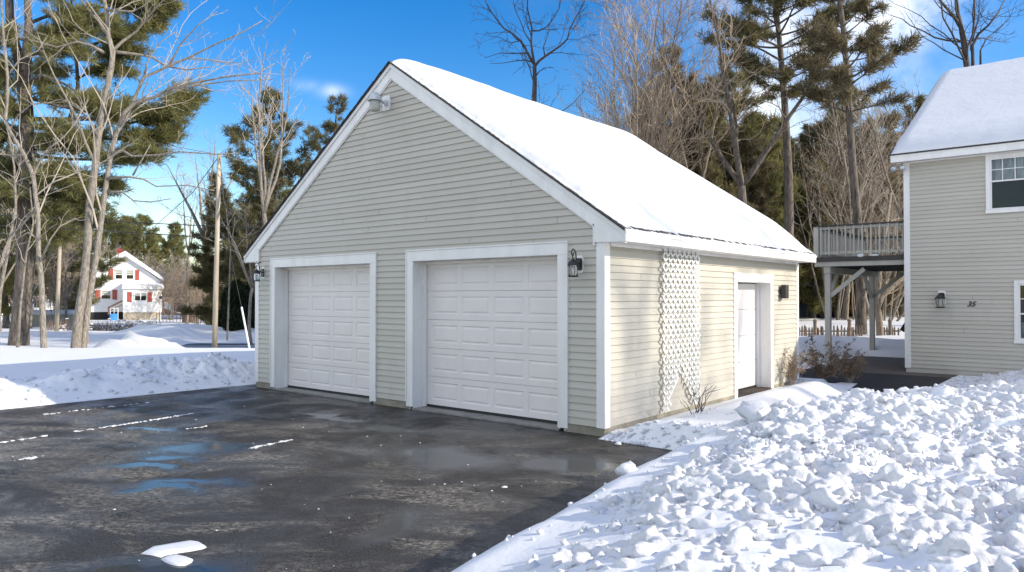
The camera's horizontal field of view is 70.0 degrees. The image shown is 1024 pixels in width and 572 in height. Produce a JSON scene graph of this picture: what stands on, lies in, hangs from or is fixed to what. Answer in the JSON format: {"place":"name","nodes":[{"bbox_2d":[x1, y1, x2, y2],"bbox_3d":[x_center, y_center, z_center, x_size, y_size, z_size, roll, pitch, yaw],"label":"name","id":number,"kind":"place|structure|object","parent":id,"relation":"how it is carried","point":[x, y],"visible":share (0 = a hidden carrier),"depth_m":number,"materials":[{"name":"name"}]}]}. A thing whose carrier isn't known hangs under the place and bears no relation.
{"place":"outdoors","nodes":[
{"label":"outdoors","id":0,"kind":"place"},
{"bbox_2d":[181,342,254,347],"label":"road","id":1,"kind":"structure","parent":0,"point":[223,345],"depth_m":39.24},
{"bbox_2d":[0,384,672,571],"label":"driveway","id":2,"kind":"structure","parent":0,"point":[65,492],"depth_m":7.45,"materials":[{"name":"asphalt"}]},
{"bbox_2d":[141,540,206,557],"bbox_3d":[-2.529,1.952,5.449,0.423,0.018,0.279,1,-1,-38],"label":"snow patch","id":3,"kind":"object","parent":2,"relation":"on","point":[160,551],"visible":1,"depth_m":5.42,"materials":[{"name":"snow"}]},
{"bbox_2d":[161,554,192,565],"bbox_3d":[-2.381,1.949,5.212,0.275,0.018,0.151,-1,-1,40],"label":"snow patch","id":4,"kind":"object","parent":2,"relation":"on","point":[177,560],"visible":1,"depth_m":5.18,"materials":[{"name":"snow"}]},
{"bbox_2d":[0,402,506,568],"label":"snow bits","id":5,"kind":"object","parent":2,"relation":"on","point":[33,457],"visible":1,"depth_m":10.01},
{"bbox_2d":[0,312,1023,571],"bbox_3d":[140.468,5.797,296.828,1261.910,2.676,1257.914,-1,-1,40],"label":"snow ground","id":6,"kind":"structure","parent":0,"point":[160,346],"depth_m":8.92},
{"bbox_2d":[0,106,57,267],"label":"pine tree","id":7,"kind":"object","parent":6,"relation":"on","point":[1,260],"visible":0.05,"depth_m":44.52,"materials":[{"name":"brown plant"}]},
{"bbox_2d":[0,145,68,327],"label":"pine tree","id":8,"kind":"object","parent":6,"relation":"on","point":[7,291],"visible":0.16,"depth_m":57.57,"materials":[{"name":"green plant"}]},
{"bbox_2d":[0,216,78,327],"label":"pine tree","id":9,"kind":"object","parent":6,"relation":"on","point":[34,289],"visible":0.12,"depth_m":58.08,"materials":[{"name":"green plant"}]},
{"bbox_2d":[32,310,74,326],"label":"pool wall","id":10,"kind":"structure","parent":6,"relation":"on","point":[36,319],"depth_m":61.60,"materials":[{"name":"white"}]},
{"bbox_2d":[32,242,80,325],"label":"bare tree","id":11,"kind":"object","parent":6,"relation":"on","point":[53,279],"visible":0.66,"depth_m":60.42,"materials":[{"name":"brown plant"}]},
{"bbox_2d":[54,247,61,330],"bbox_3d":[-31.029,-0.234,50.023,0.533,7.233,0.274,0,-1,13],"label":"utility pole","id":12,"kind":"object","parent":6,"relation":"on","point":[57,308],"visible":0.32,"depth_m":49.91,"materials":[{"name":"brown wood"}]},
{"bbox_2d":[0,0,136,347],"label":"bare tree","id":13,"kind":"object","parent":6,"relation":"on","point":[37,208],"visible":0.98,"depth_m":27.56,"materials":[{"name":"brown plant"}]},
{"bbox_2d":[43,223,95,325],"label":"bare tree","id":14,"kind":"object","parent":6,"relation":"on","point":[65,266],"visible":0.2,"depth_m":61.80,"materials":[{"name":"brown plant"}]},
{"bbox_2d":[33,185,129,309],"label":"pine tree","id":15,"kind":"object","parent":6,"relation":"on","point":[102,280],"visible":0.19,"depth_m":65.94,"materials":[{"name":"green plant"}]},
{"bbox_2d":[0,0,215,345],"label":"pine tree","id":16,"kind":"object","parent":6,"relation":"on","point":[73,196],"visible":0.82,"depth_m":36.72,"materials":[{"name":"green plant"}]},
{"bbox_2d":[93,219,122,260],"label":"pine tree","id":17,"kind":"object","parent":6,"relation":"on","point":[114,237],"visible":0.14,"depth_m":122.75,"materials":[{"name":"green plant"}]},
{"bbox_2d":[89,318,160,330],"bbox_3d":[-28.318,2.865,52.956,6.456,1.098,1.932,0,-1,-1],"label":"snowy hedge","id":18,"kind":"object","parent":6,"relation":"on","point":[111,328],"visible":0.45,"depth_m":52.88,"materials":[{"name":"white"}]},
{"bbox_2d":[90,249,163,319],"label":"white house","id":19,"kind":"structure","parent":6,"relation":"on","point":[125,295],"depth_m":79.19,"materials":[{"name":"white"}]},
{"bbox_2d":[0,352,254,404],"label":"snow lumps","id":20,"kind":"object","parent":6,"relation":"on","point":[149,379],"visible":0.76,"depth_m":14.54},
{"bbox_2d":[117,213,148,266],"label":"pine tree","id":21,"kind":"object","parent":6,"relation":"on","point":[125,237],"visible":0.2,"depth_m":124.46,"materials":[{"name":"green plant"}]},
{"bbox_2d":[125,211,162,268],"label":"pine tree","id":22,"kind":"object","parent":6,"relation":"on","point":[138,245],"visible":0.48,"depth_m":116.51,"materials":[{"name":"green plant"}]},
{"bbox_2d":[0,0,295,347],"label":"bare tree","id":23,"kind":"object","parent":6,"relation":"on","point":[80,326],"visible":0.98,"depth_m":29.45,"materials":[{"name":"brown plant"}]},
{"bbox_2d":[149,233,170,270],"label":"pine tree","id":24,"kind":"object","parent":6,"relation":"on","point":[159,255],"visible":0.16,"depth_m":133.93,"materials":[{"name":"green plant"}]},
{"bbox_2d":[140,256,186,319],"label":"bare tree","id":25,"kind":"object","parent":6,"relation":"on","point":[168,280],"visible":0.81,"depth_m":77.58,"materials":[{"name":"brown plant"}]},
{"bbox_2d":[152,220,190,297],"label":"pine tree","id":26,"kind":"object","parent":6,"relation":"on","point":[173,243],"visible":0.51,"depth_m":110.55,"materials":[{"name":"green plant"}]},
{"bbox_2d":[156,309,203,322],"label":"picket fence","id":27,"kind":"object","parent":6,"relation":"on","point":[183,318],"visible":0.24,"depth_m":69.73,"materials":[{"name":"brown wood"}]},
{"bbox_2d":[162,266,200,308],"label":"bare tree","id":28,"kind":"object","parent":6,"relation":"on","point":[184,286],"visible":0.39,"depth_m":70.44,"materials":[{"name":"brown plant"}]},
{"bbox_2d":[170,172,204,323],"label":"bare tree","id":29,"kind":"object","parent":6,"relation":"on","point":[187,298],"visible":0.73,"depth_m":66.05,"materials":[{"name":"brown plant"}]},
{"bbox_2d":[168,251,212,323],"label":"bare tree","id":30,"kind":"object","parent":6,"relation":"on","point":[199,295],"visible":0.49,"depth_m":64.94,"materials":[{"name":"brown plant"}]},
{"bbox_2d":[157,121,240,295],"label":"bare tree","id":31,"kind":"object","parent":6,"relation":"on","point":[200,229],"visible":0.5,"depth_m":60.66,"materials":[{"name":"brown plant"}]},
{"bbox_2d":[176,169,250,324],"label":"pine tree","id":32,"kind":"object","parent":6,"relation":"on","point":[204,278],"visible":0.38,"depth_m":59.18,"materials":[{"name":"green plant"}]},
{"bbox_2d":[212,151,220,347],"bbox_3d":[-13.957,-1.568,34.498,0.474,9.588,0.251,-1,-1,40],"label":"utility pole","id":33,"kind":"object","parent":6,"relation":"on","point":[216,284],"visible":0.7,"depth_m":34.41,"materials":[{"name":"brown wood"}]},
{"bbox_2d":[0,225,251,238],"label":"power line","id":34,"kind":"object","parent":33,"relation":"attached to","point":[134,232],"visible":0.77,"depth_m":34.52,"materials":[{"name":"metal"}]},
{"bbox_2d":[0,215,261,227],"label":"power line","id":35,"kind":"object","parent":33,"relation":"attached to","point":[135,222],"visible":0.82,"depth_m":34.49,"materials":[{"name":"metal"}]},
{"bbox_2d":[219,158,249,347],"bbox_3d":[-12.472,-1.710,32.722,0.105,9.124,4.372,1,-1,-39],"label":"guy wire","id":36,"kind":"object","parent":33,"relation":"attached to","point":[248,343],"visible":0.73,"depth_m":31.75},
{"bbox_2d":[218,285,228,326],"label":"arborvitae","id":37,"kind":"object","parent":6,"relation":"on","point":[222,300],"visible":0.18,"depth_m":46.62,"materials":[{"name":"green plant"}]},
{"bbox_2d":[226,246,230,340],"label":"sapling","id":38,"kind":"object","parent":6,"relation":"on","point":[227,330],"visible":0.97,"depth_m":41.96,"materials":[{"name":"brown plant"}]},
{"bbox_2d":[220,279,253,330],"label":"arborvitae","id":39,"kind":"object","parent":6,"relation":"on","point":[235,319],"visible":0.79,"depth_m":44.56,"materials":[{"name":"green plant"}]},
{"bbox_2d":[203,171,279,324],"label":"pine tree","id":40,"kind":"object","parent":6,"relation":"on","point":[258,201],"visible":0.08,"depth_m":56.05,"materials":[{"name":"green plant"}]},
{"bbox_2d":[189,157,303,344],"bbox_3d":[-13.692,-1.920,40.575,7.154,10.607,6.731,0,-1,-8],"label":"bare tree","id":41,"kind":"object","parent":6,"relation":"on","point":[250,281],"visible":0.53,"depth_m":40.22,"materials":[{"name":"brown plant"}]},
{"bbox_2d":[244,284,254,327],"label":"arborvitae","id":42,"kind":"object","parent":6,"relation":"on","point":[247,287],"visible":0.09,"depth_m":45.88,"materials":[{"name":"green plant"}]},
{"bbox_2d":[219,85,303,293],"bbox_3d":[-17.834,-5.528,52.572,6.057,18.354,6.765,0,-1,8],"label":"pine tree","id":43,"kind":"object","parent":6,"relation":"on","point":[239,168],"visible":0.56,"depth_m":51.74,"materials":[{"name":"green plant"}]},
{"bbox_2d":[225,36,309,225],"bbox_3d":[-11.018,-4.183,33.440,3.782,14.507,4.344,0,-1,-11],"label":"bare tree","id":44,"kind":"object","parent":6,"relation":"on","point":[265,197],"visible":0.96,"depth_m":33.12,"materials":[{"name":"brown plant"}]},
{"bbox_2d":[293,92,351,176],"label":"pine tree","id":45,"kind":"object","parent":6,"relation":"on","point":[330,127],"visible":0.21,"depth_m":54.12,"materials":[{"name":"green plant"}]},
{"bbox_2d":[243,61,816,436],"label":"garage","id":46,"kind":"structure","parent":6,"relation":"on","point":[415,245],"depth_m":12.11,"materials":[{"name":"plastic"}]},
{"bbox_2d":[252,262,265,280],"bbox_3d":[-5.213,-0.288,15.036,0.158,0.391,0.248,-1,-1,40],"label":"wall lantern","id":47,"kind":"object","parent":46,"relation":"attached to","point":[256,273],"depth_m":14.98,"materials":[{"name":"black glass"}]},
{"bbox_2d":[288,267,369,397],"bbox_3d":[-3.460,0.851,14.119,2.927,2.435,0.050,-1,-1,40],"label":"garage door","id":48,"kind":"structure","parent":46,"relation":"in","point":[329,309],"depth_m":14.14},
{"bbox_2d":[367,92,390,111],"bbox_3d":[-2.298,-3.144,12.553,0.267,0.318,0.408,-1,-1,40],"label":"gable light","id":49,"kind":"object","parent":46,"relation":"attached to","point":[374,100],"visible":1,"depth_m":12.45,"materials":[{"name":"white glass"}]},
{"bbox_2d":[427,260,556,423],"bbox_3d":[-0.305,0.813,11.506,2.927,2.435,0.050,-1,-1,40],"label":"garage door","id":50,"kind":"structure","parent":46,"relation":"in","point":[492,326],"depth_m":11.45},
{"bbox_2d":[567,249,583,276],"bbox_3d":[0.863,-0.316,10.003,0.158,0.391,0.248,-1,-1,40],"label":"wall lantern","id":51,"kind":"object","parent":46,"relation":"attached to","point":[576,266],"depth_m":9.94,"materials":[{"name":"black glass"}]},
{"bbox_2d":[392,59,815,255],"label":"roof snow","id":52,"kind":"structure","parent":46,"relation":"on","point":[624,178],"depth_m":12.42,"materials":[{"name":"snow"}]},
{"bbox_2d":[662,248,700,412],"bbox_3d":[2.644,0.650,11.462,0.074,2.515,1.275,-1,-1,40],"label":"garden trellis","id":53,"kind":"object","parent":46,"relation":"attached to","point":[678,319],"visible":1,"depth_m":11.41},
{"bbox_2d":[738,283,755,390],"bbox_3d":[4.367,0.976,14.035,0.040,2.050,1.570,-1,-1,40],"label":"side door","id":54,"kind":"structure","parent":46,"relation":"in","point":[746,292],"depth_m":14.27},
{"bbox_2d":[468,0,601,110],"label":"bare tree","id":55,"kind":"object","parent":6,"relation":"on","point":[534,83],"visible":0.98,"depth_m":35.87,"materials":[{"name":"brown plant"}]},
{"bbox_2d":[615,461,636,474],"bbox_3d":[0.891,1.420,5.677,0.188,0.105,0.180,-1,-1,40],"label":"snow block","id":56,"kind":"object","parent":6,"relation":"on","point":[625,468],"depth_m":5.63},
{"bbox_2d":[575,0,721,178],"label":"bare tree","id":57,"kind":"object","parent":6,"relation":"on","point":[637,88],"visible":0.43,"depth_m":29.63,"materials":[{"name":"brown plant"}]},
{"bbox_2d":[629,87,682,165],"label":"pine tree","id":58,"kind":"object","parent":6,"relation":"on","point":[641,108],"depth_m":41.41,"materials":[{"name":"plant"}]},
{"bbox_2d":[554,0,760,185],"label":"bare tree","id":59,"kind":"object","parent":6,"relation":"on","point":[651,93],"visible":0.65,"depth_m":33.80,"materials":[{"name":"brown plant"}]},
{"bbox_2d":[604,419,724,448],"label":"snow crumbs","id":60,"kind":"object","parent":6,"relation":"on","point":[674,422],"visible":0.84,"depth_m":9.26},
{"bbox_2d":[647,124,683,164],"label":"pine tree","id":61,"kind":"object","parent":6,"relation":"on","point":[674,134],"visible":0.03,"depth_m":40.21,"materials":[{"name":"plant"}]},
{"bbox_2d":[635,45,717,175],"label":"pine tree","id":62,"kind":"object","parent":6,"relation":"on","point":[691,78],"visible":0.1,"depth_m":41.80,"materials":[{"name":"plant"}]},
{"bbox_2d":[601,1,757,177],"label":"bare tree","id":63,"kind":"object","parent":6,"relation":"on","point":[709,147],"visible":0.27,"depth_m":38.72,"materials":[{"name":"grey plant"}]},
{"bbox_2d":[680,382,726,413],"bbox_3d":[2.780,1.634,10.658,0.692,0.479,0.541,0,-1,15],"label":"bare shrub","id":64,"kind":"object","parent":6,"relation":"on","point":[699,402],"visible":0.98,"depth_m":10.60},
{"bbox_2d":[682,75,726,152],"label":"pine tree","id":65,"kind":"object","parent":6,"relation":"on","point":[702,85],"depth_m":45.58,"materials":[{"name":"green plant"}]},
{"bbox_2d":[654,74,774,205],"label":"bare tree","id":66,"kind":"object","parent":6,"relation":"on","point":[728,123],"visible":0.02,"depth_m":41.35,"materials":[{"name":"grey plant"}]},
{"bbox_2d":[680,96,748,201],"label":"pine tree","id":67,"kind":"object","parent":6,"relation":"on","point":[715,178],"visible":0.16,"depth_m":40.20,"materials":[{"name":"green plant"}]},
{"bbox_2d":[682,46,782,221],"bbox_3d":[13.215,-5.929,43.886,6.637,17.303,8.328,-1,-1,40],"label":"pine tree","id":68,"kind":"object","parent":6,"relation":"on","point":[752,120],"visible":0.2,"depth_m":42.92,"materials":[{"name":"green plant"}]},
{"bbox_2d":[635,0,856,203],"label":"bare tree","id":69,"kind":"object","parent":6,"relation":"on","point":[740,180],"visible":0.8,"depth_m":33.58,"materials":[{"name":"brown plant"}]},
{"bbox_2d":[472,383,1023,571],"bbox_3d":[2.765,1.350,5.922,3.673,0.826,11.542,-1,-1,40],"label":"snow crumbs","id":70,"kind":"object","parent":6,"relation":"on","point":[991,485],"visible":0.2,"depth_m":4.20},
{"bbox_2d":[721,133,780,215],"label":"pine tree","id":71,"kind":"object","parent":6,"relation":"on","point":[748,148],"visible":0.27,"depth_m":40.99,"materials":[{"name":"green plant"}]},
{"bbox_2d":[735,400,770,422],"bbox_3d":[2.377,1.247,7.126,0.385,0.258,0.270,-1,-1,40],"label":"snow block","id":72,"kind":"object","parent":6,"relation":"on","point":[747,410],"depth_m":7.10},
{"bbox_2d":[525,380,1023,571],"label":"snow lumps","id":73,"kind":"object","parent":6,"relation":"on","point":[873,518],"visible":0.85,"depth_m":3.80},
{"bbox_2d":[740,131,809,277],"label":"pine tree","id":74,"kind":"object","parent":6,"relation":"on","point":[752,155],"visible":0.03,"depth_m":44.25,"materials":[{"name":"green plant"}]},
{"bbox_2d":[748,156,803,267],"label":"pine tree","id":75,"kind":"object","parent":6,"relation":"on","point":[776,180],"visible":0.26,"depth_m":41.20,"materials":[{"name":"green plant"}]},
{"bbox_2d":[694,0,862,236],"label":"pine tree","id":76,"kind":"object","parent":6,"relation":"on","point":[785,75],"visible":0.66,"depth_m":35.74,"materials":[{"name":"green plant"}]},
{"bbox_2d":[757,112,813,279],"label":"pine tree","id":77,"kind":"object","parent":6,"relation":"on","point":[796,230],"visible":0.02,"depth_m":46.34,"materials":[{"name":"green plant"}]},
{"bbox_2d":[782,135,810,286],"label":"pine tree","id":78,"kind":"object","parent":6,"relation":"on","point":[798,153],"visible":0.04,"depth_m":50.76,"materials":[{"name":"green plant"}]},
{"bbox_2d":[781,343,822,385],"bbox_3d":[5.783,1.602,14.829,0.970,0.858,0.706,-1,-1,40],"label":"dry shrub","id":79,"kind":"object","parent":6,"relation":"on","point":[794,375],"visible":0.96,"depth_m":14.82,"materials":[{"name":"brown plant"}]},
{"bbox_2d":[799,286,819,317],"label":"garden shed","id":80,"kind":"structure","parent":6,"relation":"on","point":[802,312],"depth_m":58.78,"materials":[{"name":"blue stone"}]},
{"bbox_2d":[792,120,831,284],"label":"pine tree","id":81,"kind":"object","parent":6,"relation":"on","point":[802,136],"visible":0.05,"depth_m":56.04,"materials":[{"name":"green plant"}]},
{"bbox_2d":[793,156,846,318],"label":"pine tree","id":82,"kind":"object","parent":6,"relation":"on","point":[806,294],"visible":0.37,"depth_m":47.68,"materials":[{"name":"green plant"}]},
{"bbox_2d":[796,115,851,317],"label":"pine tree","id":83,"kind":"object","parent":6,"relation":"on","point":[812,134],"visible":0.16,"depth_m":49.64,"materials":[{"name":"green plant"}]},
{"bbox_2d":[799,333,855,379],"bbox_3d":[6.913,1.585,16.410,0.955,1.085,1.585,0,-1,-29],"label":"dry shrub","id":84,"kind":"object","parent":6,"relation":"on","point":[824,373],"visible":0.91,"depth_m":16.23,"materials":[{"name":"brown plant"}]},
{"bbox_2d":[796,138,869,293],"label":"bare tree","id":85,"kind":"object","parent":6,"relation":"on","point":[823,273],"visible":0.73,"depth_m":43.00,"materials":[{"name":"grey plant"}]},
{"bbox_2d":[796,105,872,315],"bbox_3d":[23.363,-5.032,52.632,7.910,16.069,6.602,0,-1,-2],"label":"pine tree","id":86,"kind":"object","parent":6,"relation":"on","point":[857,151],"visible":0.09,"depth_m":51.83,"materials":[{"name":"green plant"}]},
{"bbox_2d":[809,75,874,314],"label":"pine tree","id":87,"kind":"object","parent":6,"relation":"on","point":[854,104],"visible":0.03,"depth_m":53.68,"materials":[{"name":"green plant"}]},
{"bbox_2d":[779,53,908,319],"bbox_3d":[20.566,-4.794,42.186,12.568,15.135,11.222,0,-1,-10],"label":"bare tree","id":88,"kind":"object","parent":6,"relation":"on","point":[839,305],"visible":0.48,"depth_m":43.14,"materials":[{"name":"brown plant"}]},
{"bbox_2d":[792,106,898,319],"bbox_3d":[19.429,-4.092,42.871,5.340,13.649,4.035,0,-1,-28],"label":"bare tree","id":89,"kind":"object","parent":6,"relation":"on","point":[846,305],"visible":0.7,"depth_m":42.90,"materials":[{"name":"brown plant"}]},
{"bbox_2d":[799,319,900,335],"bbox_3d":[14.306,2.115,30.980,4.355,1.444,0.201,0,-1,0],"label":"picket fence","id":90,"kind":"object","parent":6,"relation":"on","point":[850,330],"visible":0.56,"depth_m":30.95,"materials":[{"name":"brown wood"}]},
{"bbox_2d":[781,0,925,334],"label":"pine tree","id":91,"kind":"object","parent":6,"relation":"on","point":[872,48],"visible":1,"depth_m":31.53,"materials":[{"name":"green plant"}]},
{"bbox_2d":[792,97,916,319],"bbox_3d":[21.664,-4.581,45.731,7.813,14.734,9.126,0,-1,25],"label":"bare tree","id":92,"kind":"object","parent":6,"relation":"on","point":[852,288],"visible":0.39,"depth_m":45.28,"materials":[{"name":"brown plant"}]},
{"bbox_2d":[839,107,903,315],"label":"pine tree","id":93,"kind":"object","parent":6,"relation":"on","point":[889,296],"visible":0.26,"depth_m":47.64,"materials":[{"name":"green plant"}]},
{"bbox_2d":[868,192,903,335],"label":"bare tree","id":94,"kind":"object","parent":6,"relation":"on","point":[879,299],"visible":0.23,"depth_m":30.92,"materials":[{"name":"brown plant"}]},
{"bbox_2d":[872,129,904,316],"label":"pine tree","id":95,"kind":"object","parent":6,"relation":"on","point":[900,309],"visible":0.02,"depth_m":49.73,"materials":[{"name":"green plant"}]},
{"bbox_2d":[761,17,1023,320],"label":"bare tree","id":96,"kind":"object","parent":6,"relation":"on","point":[897,304],"visible":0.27,"depth_m":43.09,"materials":[{"name":"brown plant"}]},
{"bbox_2d":[842,73,943,220],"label":"bare tree","id":97,"kind":"object","parent":6,"relation":"on","point":[890,189],"visible":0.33,"depth_m":34.48,"materials":[{"name":"brown plant"}]},
{"bbox_2d":[868,90,928,220],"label":"pine tree","id":98,"kind":"object","parent":6,"relation":"on","point":[919,102],"visible":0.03,"depth_m":51.29,"materials":[{"name":"green plant"}]},
{"bbox_2d":[879,0,1023,66],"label":"bare tree","id":99,"kind":"object","parent":6,"relation":"on","point":[965,44],"visible":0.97,"depth_m":37.97,"materials":[{"name":"brown plant"}]},
{"bbox_2d":[947,369,1023,387],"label":"snow lumps","id":100,"kind":"object","parent":6,"relation":"on","point":[960,383],"visible":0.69,"depth_m":15.88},
{"bbox_2d":[0,0,1023,278],"label":"sky","id":101,"kind":"structure","parent":0,"point":[348,43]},
{"bbox_2d":[799,369,950,392],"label":"path","id":102,"kind":"structure","parent":0,"point":[879,382],"depth_m":16.45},
{"bbox_2d":[832,348,868,382],"bbox_3d":[7.381,1.740,15.929,0.732,0.818,1.066,0,-1,26],"label":"dry shrub","id":103,"kind":"object","parent":102,"relation":"on","point":[845,370],"visible":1,"depth_m":15.90,"materials":[{"name":"brown plant"}]},
{"bbox_2d":[807,356,967,377],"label":"patio","id":104,"kind":"structure","parent":0,"point":[888,365],"depth_m":19.45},
{"bbox_2d":[813,221,903,365],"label":"raised deck","id":105,"kind":"structure","parent":104,"relation":"on","point":[840,258],"depth_m":19.87,"materials":[{"name":"paint"}]},
{"bbox_2d":[889,82,1023,377],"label":"beige house","id":106,"kind":"structure","parent":0,"point":[964,228],"depth_m":17.51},
{"bbox_2d":[934,291,945,307],"bbox_3d":[10.368,0.322,17.685,0.250,0.418,0.343,-1,-1,40],"label":"wall lantern","id":107,"kind":"object","parent":106,"relation":"attached to","point":[940,298],"depth_m":17.59,"materials":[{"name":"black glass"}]},
{"bbox_2d":[983,141,1023,213],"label":"window","id":108,"kind":"structure","parent":106,"relation":"in","point":[1005,171],"depth_m":17.03,"materials":[{"name":"white glass"}]},
{"bbox_2d":[1014,280,1023,343],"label":"window","id":109,"kind":"structure","parent":106,"relation":"in","point":[1018,284],"depth_m":16.81,"materials":[{"name":"white glass"}]},
{"bbox_2d":[891,57,1023,153],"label":"roof snow","id":110,"kind":"structure","parent":0,"point":[974,105],"depth_m":18.98,"materials":[{"name":"snow"}]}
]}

